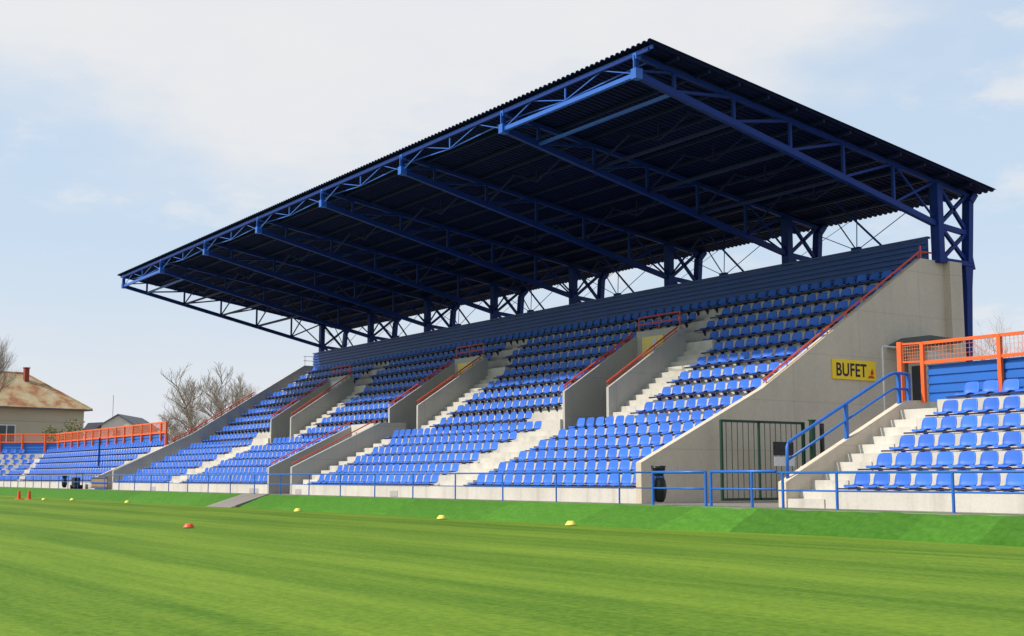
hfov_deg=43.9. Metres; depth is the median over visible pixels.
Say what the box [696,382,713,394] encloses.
stadium seat
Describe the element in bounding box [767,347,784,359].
stadium seat
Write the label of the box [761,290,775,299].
stadium seat
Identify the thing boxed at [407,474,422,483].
stadium seat
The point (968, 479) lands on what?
stadium seat
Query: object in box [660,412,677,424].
stadium seat
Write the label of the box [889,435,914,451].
stadium seat
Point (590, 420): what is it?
stadium seat
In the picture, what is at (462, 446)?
stadium seat
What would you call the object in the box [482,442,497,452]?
stadium seat
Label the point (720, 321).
stadium seat
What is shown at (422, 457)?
stadium seat
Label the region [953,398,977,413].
stadium seat
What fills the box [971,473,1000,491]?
stadium seat
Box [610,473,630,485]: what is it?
stadium seat
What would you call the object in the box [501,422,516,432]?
stadium seat
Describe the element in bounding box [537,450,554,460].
stadium seat
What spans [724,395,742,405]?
stadium seat
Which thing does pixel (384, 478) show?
stadium seat
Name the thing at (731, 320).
stadium seat
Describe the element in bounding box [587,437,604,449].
stadium seat
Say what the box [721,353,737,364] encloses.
stadium seat
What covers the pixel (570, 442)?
stadium seat
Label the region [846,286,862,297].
stadium seat
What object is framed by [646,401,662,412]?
stadium seat
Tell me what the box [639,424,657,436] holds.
stadium seat
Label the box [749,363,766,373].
stadium seat
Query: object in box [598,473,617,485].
stadium seat
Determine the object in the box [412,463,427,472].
stadium seat
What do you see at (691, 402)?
stadium seat
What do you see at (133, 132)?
sky
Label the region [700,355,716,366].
stadium seat
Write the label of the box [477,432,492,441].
stadium seat
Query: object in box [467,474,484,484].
stadium seat
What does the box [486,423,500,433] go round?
stadium seat
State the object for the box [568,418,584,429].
stadium seat
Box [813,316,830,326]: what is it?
stadium seat
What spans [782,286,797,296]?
stadium seat
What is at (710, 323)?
stadium seat
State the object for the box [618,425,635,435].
stadium seat
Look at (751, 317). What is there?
stadium seat
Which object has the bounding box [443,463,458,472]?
stadium seat
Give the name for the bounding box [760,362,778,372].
stadium seat
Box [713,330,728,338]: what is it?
stadium seat
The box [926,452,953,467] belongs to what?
stadium seat
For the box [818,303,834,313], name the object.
stadium seat
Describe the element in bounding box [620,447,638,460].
stadium seat
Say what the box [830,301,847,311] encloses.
stadium seat
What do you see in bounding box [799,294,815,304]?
stadium seat
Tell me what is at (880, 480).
stadium seat
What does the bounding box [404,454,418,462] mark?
stadium seat
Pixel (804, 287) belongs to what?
stadium seat
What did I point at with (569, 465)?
stadium seat
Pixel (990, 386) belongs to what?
stadium seat
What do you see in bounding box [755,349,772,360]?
stadium seat
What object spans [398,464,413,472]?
stadium seat
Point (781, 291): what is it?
stadium seat
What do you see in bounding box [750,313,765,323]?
stadium seat
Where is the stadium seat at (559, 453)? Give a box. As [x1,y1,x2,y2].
[546,450,564,460]
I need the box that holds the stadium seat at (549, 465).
[535,461,553,471]
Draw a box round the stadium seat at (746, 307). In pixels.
[735,304,750,314]
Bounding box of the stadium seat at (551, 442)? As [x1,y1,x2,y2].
[538,439,555,449]
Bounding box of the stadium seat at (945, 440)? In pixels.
[928,433,954,448]
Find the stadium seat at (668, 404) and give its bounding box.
[656,400,673,410]
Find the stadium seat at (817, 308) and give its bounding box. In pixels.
[806,304,822,315]
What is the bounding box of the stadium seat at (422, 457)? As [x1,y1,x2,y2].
[410,454,425,462]
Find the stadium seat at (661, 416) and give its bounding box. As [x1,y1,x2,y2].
[648,413,666,423]
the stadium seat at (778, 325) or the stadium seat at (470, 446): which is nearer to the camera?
the stadium seat at (778, 325)
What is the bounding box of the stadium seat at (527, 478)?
[514,474,531,484]
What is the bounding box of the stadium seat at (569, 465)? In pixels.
[555,461,573,471]
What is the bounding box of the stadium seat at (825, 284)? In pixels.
[815,280,830,290]
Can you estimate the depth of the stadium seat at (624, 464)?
32.41 m
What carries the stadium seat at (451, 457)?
on the grandstand
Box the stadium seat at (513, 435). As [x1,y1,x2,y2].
[501,431,516,441]
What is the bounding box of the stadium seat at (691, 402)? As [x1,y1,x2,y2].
[678,398,695,410]
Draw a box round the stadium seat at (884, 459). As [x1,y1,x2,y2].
[866,453,891,470]
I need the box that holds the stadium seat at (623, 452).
[609,448,627,460]
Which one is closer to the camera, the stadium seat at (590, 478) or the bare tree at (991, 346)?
the stadium seat at (590, 478)
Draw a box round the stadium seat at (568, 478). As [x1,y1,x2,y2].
[554,474,573,485]
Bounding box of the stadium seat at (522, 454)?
[509,451,526,462]
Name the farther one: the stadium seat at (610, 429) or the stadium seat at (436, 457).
the stadium seat at (436, 457)
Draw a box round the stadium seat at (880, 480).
[863,474,889,490]
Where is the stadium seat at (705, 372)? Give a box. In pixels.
[693,369,709,380]
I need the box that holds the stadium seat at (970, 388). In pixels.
[954,381,978,397]
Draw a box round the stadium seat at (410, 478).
[400,474,415,483]
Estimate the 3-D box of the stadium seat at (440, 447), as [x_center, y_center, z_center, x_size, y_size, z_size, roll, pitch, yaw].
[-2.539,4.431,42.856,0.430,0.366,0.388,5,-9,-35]
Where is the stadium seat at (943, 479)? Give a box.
[925,473,950,488]
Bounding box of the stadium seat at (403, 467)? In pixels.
[391,464,406,474]
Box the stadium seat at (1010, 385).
[994,379,1019,394]
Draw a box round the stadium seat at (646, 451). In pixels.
[631,447,650,458]
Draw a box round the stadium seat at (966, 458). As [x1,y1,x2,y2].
[948,451,975,467]
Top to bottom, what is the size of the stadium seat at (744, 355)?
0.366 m
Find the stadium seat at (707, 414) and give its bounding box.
[694,410,712,420]
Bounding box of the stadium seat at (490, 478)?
[476,474,493,484]
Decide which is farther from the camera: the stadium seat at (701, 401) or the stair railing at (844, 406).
the stadium seat at (701, 401)
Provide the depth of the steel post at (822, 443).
32.25 m
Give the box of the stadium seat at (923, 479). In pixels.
[904,473,931,490]
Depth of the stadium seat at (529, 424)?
41.18 m
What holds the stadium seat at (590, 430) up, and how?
on the grandstand
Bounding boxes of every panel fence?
[0,421,167,453]
[919,331,1023,402]
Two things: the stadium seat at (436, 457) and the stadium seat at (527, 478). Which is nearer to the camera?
the stadium seat at (527, 478)
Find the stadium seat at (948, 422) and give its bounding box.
[931,416,956,432]
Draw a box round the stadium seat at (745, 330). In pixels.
[733,326,749,337]
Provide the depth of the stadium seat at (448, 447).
42.53 m
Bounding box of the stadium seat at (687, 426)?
[673,422,692,432]
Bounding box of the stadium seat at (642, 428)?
[628,424,646,436]
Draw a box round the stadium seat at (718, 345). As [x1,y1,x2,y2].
[707,342,722,352]
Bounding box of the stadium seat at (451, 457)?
[439,453,454,462]
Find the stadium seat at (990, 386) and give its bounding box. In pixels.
[974,380,998,396]
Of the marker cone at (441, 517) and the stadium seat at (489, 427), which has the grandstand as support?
the stadium seat at (489, 427)
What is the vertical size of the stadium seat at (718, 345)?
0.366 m
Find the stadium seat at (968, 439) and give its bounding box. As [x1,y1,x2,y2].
[949,432,976,450]
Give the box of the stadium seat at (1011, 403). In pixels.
[994,396,1019,413]
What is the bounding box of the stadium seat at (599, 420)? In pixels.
[587,417,603,428]
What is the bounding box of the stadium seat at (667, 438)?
[653,434,672,445]
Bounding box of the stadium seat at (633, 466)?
[621,460,638,473]
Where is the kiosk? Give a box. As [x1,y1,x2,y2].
[889,335,962,407]
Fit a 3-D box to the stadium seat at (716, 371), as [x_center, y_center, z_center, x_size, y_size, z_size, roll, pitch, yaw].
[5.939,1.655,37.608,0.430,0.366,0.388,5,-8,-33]
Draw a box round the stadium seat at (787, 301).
[777,297,792,307]
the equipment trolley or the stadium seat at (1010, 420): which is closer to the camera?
the stadium seat at (1010, 420)
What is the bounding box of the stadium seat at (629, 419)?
[616,415,633,426]
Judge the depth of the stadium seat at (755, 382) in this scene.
35.28 m
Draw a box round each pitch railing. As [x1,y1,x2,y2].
[3,475,93,488]
[95,471,650,503]
[651,471,707,505]
[709,470,776,507]
[776,470,1023,512]
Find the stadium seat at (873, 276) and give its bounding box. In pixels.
[862,272,878,283]
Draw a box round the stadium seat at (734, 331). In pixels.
[723,328,739,338]
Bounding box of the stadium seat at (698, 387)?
[685,383,702,393]
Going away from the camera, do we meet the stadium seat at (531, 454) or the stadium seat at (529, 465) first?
the stadium seat at (529, 465)
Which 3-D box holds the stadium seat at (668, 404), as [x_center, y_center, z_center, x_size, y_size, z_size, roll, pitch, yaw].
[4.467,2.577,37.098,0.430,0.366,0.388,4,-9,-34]
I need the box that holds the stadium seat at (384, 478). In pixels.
[372,474,386,483]
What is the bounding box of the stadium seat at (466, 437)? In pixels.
[455,434,469,442]
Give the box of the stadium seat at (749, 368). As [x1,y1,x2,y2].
[737,364,754,376]
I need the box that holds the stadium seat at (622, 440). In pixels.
[608,436,626,448]
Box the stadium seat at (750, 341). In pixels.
[738,338,754,347]
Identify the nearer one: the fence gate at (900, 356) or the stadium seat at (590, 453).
the fence gate at (900, 356)
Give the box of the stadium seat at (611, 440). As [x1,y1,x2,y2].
[597,436,615,447]
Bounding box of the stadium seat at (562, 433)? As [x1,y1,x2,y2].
[549,429,565,438]
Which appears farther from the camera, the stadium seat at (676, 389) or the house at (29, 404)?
the house at (29, 404)
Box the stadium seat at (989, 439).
[971,432,998,450]
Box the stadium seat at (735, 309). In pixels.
[725,306,739,315]
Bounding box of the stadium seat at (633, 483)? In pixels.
[622,473,635,486]
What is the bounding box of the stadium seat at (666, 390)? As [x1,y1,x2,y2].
[654,386,670,397]
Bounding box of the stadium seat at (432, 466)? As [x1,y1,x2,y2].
[420,463,435,472]
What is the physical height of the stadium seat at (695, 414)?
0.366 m
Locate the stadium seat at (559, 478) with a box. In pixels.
[544,474,562,484]
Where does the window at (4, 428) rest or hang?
in the house at (29, 404)
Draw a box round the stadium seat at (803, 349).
[791,345,808,354]
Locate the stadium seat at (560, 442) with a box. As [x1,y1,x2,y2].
[548,439,564,450]
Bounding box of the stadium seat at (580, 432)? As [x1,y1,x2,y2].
[568,428,584,439]
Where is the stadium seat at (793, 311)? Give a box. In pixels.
[783,308,799,318]
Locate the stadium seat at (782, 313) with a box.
[771,309,787,320]
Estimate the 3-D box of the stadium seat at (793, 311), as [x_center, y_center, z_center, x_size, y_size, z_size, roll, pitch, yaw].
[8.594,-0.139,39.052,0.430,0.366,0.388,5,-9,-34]
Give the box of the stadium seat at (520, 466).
[507,462,524,471]
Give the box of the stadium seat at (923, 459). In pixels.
[905,452,931,470]
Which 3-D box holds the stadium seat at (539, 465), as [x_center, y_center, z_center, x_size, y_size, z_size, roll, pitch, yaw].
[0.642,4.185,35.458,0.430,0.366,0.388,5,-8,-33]
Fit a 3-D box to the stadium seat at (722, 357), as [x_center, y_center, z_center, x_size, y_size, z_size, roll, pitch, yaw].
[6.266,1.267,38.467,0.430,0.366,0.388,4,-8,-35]
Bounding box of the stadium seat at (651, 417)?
[638,413,655,425]
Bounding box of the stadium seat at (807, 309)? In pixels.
[794,306,810,316]
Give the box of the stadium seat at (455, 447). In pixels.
[444,443,458,452]
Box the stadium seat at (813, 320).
[801,317,818,328]
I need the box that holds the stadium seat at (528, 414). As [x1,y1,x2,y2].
[517,411,531,420]
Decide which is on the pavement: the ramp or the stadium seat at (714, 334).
the ramp
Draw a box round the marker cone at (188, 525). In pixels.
[183,523,193,527]
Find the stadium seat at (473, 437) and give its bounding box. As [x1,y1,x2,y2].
[462,433,476,442]
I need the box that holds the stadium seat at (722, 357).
[710,354,726,365]
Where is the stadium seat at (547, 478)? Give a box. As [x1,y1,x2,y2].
[533,474,551,484]
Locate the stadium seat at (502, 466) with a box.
[489,462,505,471]
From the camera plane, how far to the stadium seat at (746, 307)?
41.95 m
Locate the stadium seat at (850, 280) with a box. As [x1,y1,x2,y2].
[838,276,854,286]
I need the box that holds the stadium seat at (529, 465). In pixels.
[516,462,533,471]
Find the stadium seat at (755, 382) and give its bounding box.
[742,378,760,390]
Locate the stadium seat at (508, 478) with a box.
[494,474,512,484]
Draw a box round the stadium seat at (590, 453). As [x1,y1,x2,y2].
[576,448,594,461]
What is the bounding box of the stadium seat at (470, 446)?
[459,442,473,451]
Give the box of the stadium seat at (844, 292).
[834,288,850,299]
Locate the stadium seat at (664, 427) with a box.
[650,423,668,435]
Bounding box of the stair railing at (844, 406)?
[785,372,910,478]
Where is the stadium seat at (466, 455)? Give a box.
[454,452,470,463]
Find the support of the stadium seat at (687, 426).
on the grandstand
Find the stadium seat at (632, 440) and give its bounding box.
[619,436,637,448]
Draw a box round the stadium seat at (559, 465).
[545,461,563,471]
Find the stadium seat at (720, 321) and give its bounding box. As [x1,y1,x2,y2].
[709,319,724,328]
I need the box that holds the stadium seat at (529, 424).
[517,421,532,430]
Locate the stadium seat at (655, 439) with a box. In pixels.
[641,434,660,447]
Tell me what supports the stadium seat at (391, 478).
on the grandstand
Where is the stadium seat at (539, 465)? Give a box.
[526,461,543,471]
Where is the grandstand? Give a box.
[112,38,995,503]
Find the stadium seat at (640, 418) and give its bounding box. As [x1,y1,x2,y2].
[627,414,644,424]
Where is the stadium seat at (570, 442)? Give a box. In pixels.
[558,438,574,450]
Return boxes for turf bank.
[0,487,1023,546]
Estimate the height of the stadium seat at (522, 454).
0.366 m
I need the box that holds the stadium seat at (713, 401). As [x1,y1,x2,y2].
[700,397,717,407]
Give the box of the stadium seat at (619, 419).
[607,415,623,425]
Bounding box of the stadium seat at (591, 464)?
[576,460,595,471]
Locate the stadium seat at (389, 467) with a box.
[378,464,392,474]
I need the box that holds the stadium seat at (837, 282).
[826,278,842,288]
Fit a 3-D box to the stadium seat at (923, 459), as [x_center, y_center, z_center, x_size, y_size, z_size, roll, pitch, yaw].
[7.902,2.785,24.651,0.430,0.366,0.388,4,-9,-33]
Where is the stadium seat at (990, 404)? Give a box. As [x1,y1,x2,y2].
[973,397,998,411]
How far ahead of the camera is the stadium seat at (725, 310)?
42.74 m
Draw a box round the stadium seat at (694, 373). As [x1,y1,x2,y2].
[682,370,698,381]
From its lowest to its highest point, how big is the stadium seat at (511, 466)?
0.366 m
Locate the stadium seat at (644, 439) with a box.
[630,435,648,446]
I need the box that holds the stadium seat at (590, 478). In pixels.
[576,474,595,485]
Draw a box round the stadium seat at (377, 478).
[365,474,379,483]
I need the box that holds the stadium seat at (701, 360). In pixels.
[689,356,705,367]
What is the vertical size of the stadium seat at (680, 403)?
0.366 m
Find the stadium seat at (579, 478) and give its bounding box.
[565,474,584,485]
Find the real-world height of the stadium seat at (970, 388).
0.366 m
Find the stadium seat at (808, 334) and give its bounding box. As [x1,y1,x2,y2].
[796,330,813,342]
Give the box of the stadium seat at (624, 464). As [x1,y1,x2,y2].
[609,460,629,473]
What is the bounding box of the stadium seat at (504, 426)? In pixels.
[493,423,508,431]
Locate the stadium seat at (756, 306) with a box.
[745,302,760,312]
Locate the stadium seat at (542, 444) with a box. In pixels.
[529,440,546,449]
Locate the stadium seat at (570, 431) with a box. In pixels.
[558,428,574,439]
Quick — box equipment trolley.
[70,473,82,488]
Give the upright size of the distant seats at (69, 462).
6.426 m
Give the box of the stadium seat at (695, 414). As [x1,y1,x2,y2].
[682,411,700,421]
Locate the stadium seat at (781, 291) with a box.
[771,288,786,297]
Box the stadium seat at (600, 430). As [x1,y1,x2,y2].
[587,427,604,438]
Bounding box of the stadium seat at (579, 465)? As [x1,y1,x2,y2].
[565,461,584,471]
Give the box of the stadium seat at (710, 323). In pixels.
[699,320,714,330]
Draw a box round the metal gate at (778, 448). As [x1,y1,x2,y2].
[719,419,805,500]
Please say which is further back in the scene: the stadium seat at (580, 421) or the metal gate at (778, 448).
the stadium seat at (580, 421)
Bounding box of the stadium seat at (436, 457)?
[425,453,439,462]
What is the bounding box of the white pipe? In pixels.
[881,345,906,411]
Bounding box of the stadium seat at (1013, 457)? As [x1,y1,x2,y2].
[993,450,1022,469]
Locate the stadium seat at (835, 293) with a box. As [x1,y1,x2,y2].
[822,290,838,301]
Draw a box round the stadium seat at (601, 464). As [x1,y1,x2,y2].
[587,460,606,473]
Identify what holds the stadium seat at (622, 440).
on the grandstand
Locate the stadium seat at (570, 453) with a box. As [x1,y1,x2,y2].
[556,449,574,461]
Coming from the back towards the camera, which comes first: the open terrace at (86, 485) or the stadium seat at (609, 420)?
the open terrace at (86, 485)
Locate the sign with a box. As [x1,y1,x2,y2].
[831,358,875,380]
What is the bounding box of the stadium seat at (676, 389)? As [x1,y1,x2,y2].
[664,385,680,395]
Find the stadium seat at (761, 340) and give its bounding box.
[749,336,766,347]
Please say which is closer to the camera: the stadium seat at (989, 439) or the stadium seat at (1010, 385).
the stadium seat at (989, 439)
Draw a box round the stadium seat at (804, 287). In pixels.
[792,284,808,294]
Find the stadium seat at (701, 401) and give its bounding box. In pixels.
[688,397,706,407]
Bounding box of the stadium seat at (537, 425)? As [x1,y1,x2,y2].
[525,421,541,430]
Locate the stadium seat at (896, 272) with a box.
[889,268,903,277]
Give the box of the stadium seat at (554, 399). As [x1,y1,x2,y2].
[543,396,557,406]
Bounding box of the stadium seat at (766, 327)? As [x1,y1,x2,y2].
[755,324,771,334]
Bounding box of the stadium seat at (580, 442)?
[567,438,584,448]
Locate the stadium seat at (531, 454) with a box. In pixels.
[519,450,535,460]
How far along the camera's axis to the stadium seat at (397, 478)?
40.84 m
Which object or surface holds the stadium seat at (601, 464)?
on the grandstand
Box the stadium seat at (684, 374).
[672,371,688,382]
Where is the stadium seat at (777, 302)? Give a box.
[766,299,781,309]
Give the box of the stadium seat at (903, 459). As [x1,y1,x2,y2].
[885,452,911,470]
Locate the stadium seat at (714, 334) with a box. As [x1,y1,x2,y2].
[702,331,718,339]
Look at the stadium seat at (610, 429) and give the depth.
36.46 m
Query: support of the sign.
attached to the grandstand
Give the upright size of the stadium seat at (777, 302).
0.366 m
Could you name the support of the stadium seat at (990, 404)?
on the open terrace at (861, 448)
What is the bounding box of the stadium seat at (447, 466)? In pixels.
[435,463,450,474]
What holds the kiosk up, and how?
on the pavement
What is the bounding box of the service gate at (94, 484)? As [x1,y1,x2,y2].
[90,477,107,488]
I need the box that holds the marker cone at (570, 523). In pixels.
[565,521,575,524]
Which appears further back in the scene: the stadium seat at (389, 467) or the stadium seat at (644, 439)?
the stadium seat at (389, 467)
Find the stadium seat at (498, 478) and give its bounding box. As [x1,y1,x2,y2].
[485,474,501,484]
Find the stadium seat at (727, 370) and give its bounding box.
[715,367,731,378]
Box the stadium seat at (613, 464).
[598,460,617,473]
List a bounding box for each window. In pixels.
[0,424,15,441]
[912,366,921,399]
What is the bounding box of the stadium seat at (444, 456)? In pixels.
[432,453,447,462]
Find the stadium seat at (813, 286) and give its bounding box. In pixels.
[803,282,819,292]
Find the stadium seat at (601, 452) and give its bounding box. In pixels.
[587,448,605,461]
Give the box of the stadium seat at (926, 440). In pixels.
[908,434,934,451]
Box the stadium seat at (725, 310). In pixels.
[715,307,729,317]
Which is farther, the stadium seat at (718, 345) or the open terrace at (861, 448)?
the stadium seat at (718, 345)
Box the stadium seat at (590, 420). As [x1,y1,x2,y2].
[577,417,593,428]
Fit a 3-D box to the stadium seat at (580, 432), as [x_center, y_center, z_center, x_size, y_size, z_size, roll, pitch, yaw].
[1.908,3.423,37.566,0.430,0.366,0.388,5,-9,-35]
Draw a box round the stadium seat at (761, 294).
[750,291,765,301]
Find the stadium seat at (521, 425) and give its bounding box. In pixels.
[509,422,524,432]
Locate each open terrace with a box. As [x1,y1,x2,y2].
[0,445,166,488]
[778,392,1023,513]
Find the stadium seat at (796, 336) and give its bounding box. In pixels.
[784,332,801,343]
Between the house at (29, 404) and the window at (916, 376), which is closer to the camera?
the window at (916, 376)
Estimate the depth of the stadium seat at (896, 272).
37.77 m
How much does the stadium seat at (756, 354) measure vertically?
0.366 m
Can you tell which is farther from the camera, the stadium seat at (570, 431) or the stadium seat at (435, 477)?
the stadium seat at (435, 477)
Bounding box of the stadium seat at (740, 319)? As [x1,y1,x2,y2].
[729,316,744,326]
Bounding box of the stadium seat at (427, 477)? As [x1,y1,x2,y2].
[414,474,430,483]
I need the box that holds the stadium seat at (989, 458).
[970,451,998,467]
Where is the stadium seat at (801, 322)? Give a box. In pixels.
[789,319,806,329]
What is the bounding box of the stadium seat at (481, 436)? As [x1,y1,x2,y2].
[470,433,484,441]
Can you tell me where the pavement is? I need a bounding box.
[9,487,1023,515]
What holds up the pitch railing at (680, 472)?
on the pavement
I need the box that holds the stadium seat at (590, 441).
[577,437,594,449]
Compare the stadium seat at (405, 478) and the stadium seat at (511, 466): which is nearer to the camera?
the stadium seat at (511, 466)
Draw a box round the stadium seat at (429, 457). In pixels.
[418,454,432,462]
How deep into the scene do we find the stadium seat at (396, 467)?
42.48 m
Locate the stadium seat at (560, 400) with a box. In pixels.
[551,396,562,405]
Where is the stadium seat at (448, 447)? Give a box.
[437,444,451,452]
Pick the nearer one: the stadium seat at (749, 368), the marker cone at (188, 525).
the marker cone at (188, 525)
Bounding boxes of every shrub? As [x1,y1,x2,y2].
[164,426,187,442]
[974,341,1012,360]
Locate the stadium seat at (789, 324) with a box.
[778,320,794,331]
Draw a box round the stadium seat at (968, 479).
[948,473,977,491]
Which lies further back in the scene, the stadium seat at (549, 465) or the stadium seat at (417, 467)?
the stadium seat at (417, 467)
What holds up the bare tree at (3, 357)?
on the pavement
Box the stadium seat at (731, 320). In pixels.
[719,317,734,327]
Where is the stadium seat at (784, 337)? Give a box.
[773,333,789,343]
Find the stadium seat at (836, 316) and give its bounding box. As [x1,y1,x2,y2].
[826,314,843,323]
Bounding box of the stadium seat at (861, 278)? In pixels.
[849,274,866,285]
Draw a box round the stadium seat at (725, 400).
[712,396,729,408]
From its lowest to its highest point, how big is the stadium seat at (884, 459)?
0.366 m
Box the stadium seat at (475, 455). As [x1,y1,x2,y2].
[463,452,478,462]
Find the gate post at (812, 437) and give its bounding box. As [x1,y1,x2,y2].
[808,419,815,459]
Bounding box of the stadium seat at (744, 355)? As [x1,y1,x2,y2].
[732,351,748,362]
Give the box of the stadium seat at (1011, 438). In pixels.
[993,431,1020,449]
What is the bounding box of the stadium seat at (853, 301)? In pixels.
[842,299,859,310]
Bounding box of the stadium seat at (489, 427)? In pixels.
[478,424,492,432]
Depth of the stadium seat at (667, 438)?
33.30 m
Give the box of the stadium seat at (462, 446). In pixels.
[451,443,466,451]
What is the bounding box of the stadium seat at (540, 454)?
[527,450,544,462]
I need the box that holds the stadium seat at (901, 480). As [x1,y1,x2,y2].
[883,474,910,490]
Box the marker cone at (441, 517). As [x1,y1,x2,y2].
[437,515,446,518]
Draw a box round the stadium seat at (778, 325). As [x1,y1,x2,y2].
[766,322,782,332]
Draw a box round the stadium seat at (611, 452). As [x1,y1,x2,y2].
[598,448,616,459]
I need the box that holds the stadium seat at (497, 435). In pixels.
[485,432,500,441]
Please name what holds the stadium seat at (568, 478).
on the grandstand
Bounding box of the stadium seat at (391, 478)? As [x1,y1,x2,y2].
[379,474,393,483]
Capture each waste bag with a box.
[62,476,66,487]
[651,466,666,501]
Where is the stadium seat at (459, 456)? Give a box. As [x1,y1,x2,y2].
[447,453,462,461]
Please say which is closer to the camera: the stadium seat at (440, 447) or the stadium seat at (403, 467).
the stadium seat at (403, 467)
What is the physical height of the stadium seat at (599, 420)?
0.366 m
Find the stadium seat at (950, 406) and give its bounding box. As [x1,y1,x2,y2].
[933,400,957,413]
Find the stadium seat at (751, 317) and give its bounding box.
[740,314,755,324]
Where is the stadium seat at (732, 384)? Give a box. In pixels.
[719,380,736,392]
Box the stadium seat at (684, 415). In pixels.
[670,411,688,423]
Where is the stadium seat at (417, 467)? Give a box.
[405,464,420,472]
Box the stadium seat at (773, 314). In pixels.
[761,311,776,321]
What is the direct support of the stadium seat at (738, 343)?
on the grandstand
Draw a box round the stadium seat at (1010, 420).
[993,413,1020,430]
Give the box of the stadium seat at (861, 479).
[843,474,869,487]
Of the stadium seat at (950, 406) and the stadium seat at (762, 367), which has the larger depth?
the stadium seat at (762, 367)
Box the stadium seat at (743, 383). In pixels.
[731,379,748,391]
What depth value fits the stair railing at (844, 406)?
27.62 m
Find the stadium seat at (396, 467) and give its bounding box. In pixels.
[384,464,399,474]
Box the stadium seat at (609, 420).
[596,416,613,427]
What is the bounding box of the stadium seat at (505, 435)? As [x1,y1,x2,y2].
[493,432,508,442]
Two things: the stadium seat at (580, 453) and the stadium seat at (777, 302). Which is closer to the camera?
the stadium seat at (580, 453)
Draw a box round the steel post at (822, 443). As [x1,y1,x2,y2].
[819,423,824,453]
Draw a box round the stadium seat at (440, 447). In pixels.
[429,444,443,452]
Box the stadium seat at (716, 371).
[704,368,720,379]
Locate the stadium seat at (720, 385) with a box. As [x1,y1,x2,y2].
[707,381,724,393]
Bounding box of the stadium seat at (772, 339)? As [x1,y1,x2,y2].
[761,335,777,346]
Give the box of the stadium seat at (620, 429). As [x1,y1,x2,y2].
[607,425,624,437]
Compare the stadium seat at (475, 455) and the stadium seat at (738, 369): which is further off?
the stadium seat at (475, 455)
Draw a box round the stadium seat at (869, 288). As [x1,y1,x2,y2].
[858,284,875,295]
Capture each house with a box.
[0,367,92,446]
[84,395,157,438]
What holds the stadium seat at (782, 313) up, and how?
on the grandstand
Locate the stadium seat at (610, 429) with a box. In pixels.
[597,426,614,436]
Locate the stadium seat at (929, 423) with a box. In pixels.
[911,417,936,433]
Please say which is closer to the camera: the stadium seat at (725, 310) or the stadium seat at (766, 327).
the stadium seat at (766, 327)
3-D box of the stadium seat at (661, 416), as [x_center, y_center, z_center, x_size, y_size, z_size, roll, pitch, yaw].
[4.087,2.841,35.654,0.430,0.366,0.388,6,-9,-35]
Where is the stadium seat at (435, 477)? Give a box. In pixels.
[422,474,438,484]
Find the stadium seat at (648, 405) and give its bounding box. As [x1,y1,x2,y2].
[636,402,652,413]
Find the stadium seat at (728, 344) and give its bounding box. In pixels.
[717,341,732,351]
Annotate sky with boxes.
[0,0,1023,441]
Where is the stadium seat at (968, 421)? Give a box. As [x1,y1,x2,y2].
[951,415,976,432]
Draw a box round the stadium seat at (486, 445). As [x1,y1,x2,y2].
[474,442,489,451]
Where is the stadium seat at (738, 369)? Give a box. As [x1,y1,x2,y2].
[726,365,742,377]
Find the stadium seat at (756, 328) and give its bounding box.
[744,325,760,335]
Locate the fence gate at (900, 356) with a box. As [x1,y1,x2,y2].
[896,342,919,400]
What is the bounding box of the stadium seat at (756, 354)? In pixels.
[743,350,760,361]
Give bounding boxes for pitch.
[0,495,1023,635]
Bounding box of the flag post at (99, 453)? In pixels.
[98,438,100,465]
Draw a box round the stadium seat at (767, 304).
[755,301,771,311]
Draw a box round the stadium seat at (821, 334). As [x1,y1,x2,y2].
[808,329,826,338]
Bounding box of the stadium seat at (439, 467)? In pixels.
[427,463,442,472]
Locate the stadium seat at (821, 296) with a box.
[811,292,826,302]
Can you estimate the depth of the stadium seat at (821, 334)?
36.31 m
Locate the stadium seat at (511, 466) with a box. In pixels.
[498,462,514,471]
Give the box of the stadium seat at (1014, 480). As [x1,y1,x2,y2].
[995,473,1023,491]
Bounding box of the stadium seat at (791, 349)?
[778,346,796,356]
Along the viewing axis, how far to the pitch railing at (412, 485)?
37.54 m
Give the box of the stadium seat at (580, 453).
[566,449,584,461]
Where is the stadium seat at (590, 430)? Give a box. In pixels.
[577,427,594,437]
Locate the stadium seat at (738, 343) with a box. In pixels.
[727,339,743,350]
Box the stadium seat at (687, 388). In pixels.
[674,384,691,394]
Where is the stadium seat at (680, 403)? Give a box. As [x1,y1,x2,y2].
[667,399,684,411]
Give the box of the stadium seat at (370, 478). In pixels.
[358,474,373,483]
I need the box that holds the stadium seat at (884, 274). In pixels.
[874,270,891,279]
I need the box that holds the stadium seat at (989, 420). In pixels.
[972,414,998,431]
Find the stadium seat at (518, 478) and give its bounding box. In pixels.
[504,474,522,484]
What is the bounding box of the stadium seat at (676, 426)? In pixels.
[662,422,680,435]
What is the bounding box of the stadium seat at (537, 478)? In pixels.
[523,474,541,484]
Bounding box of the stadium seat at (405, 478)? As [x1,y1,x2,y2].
[393,474,408,483]
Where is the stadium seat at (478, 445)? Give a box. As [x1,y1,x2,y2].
[466,442,481,451]
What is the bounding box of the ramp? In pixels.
[206,494,268,507]
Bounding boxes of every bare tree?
[0,336,23,392]
[140,411,186,444]
[160,364,212,437]
[195,361,257,419]
[233,390,257,403]
[973,313,1023,359]
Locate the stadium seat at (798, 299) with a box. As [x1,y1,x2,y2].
[788,296,803,306]
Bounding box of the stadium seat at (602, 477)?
[587,473,607,485]
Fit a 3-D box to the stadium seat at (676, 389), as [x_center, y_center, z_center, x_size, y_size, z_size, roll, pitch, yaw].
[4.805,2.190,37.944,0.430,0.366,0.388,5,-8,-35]
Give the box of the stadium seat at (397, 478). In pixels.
[385,474,400,483]

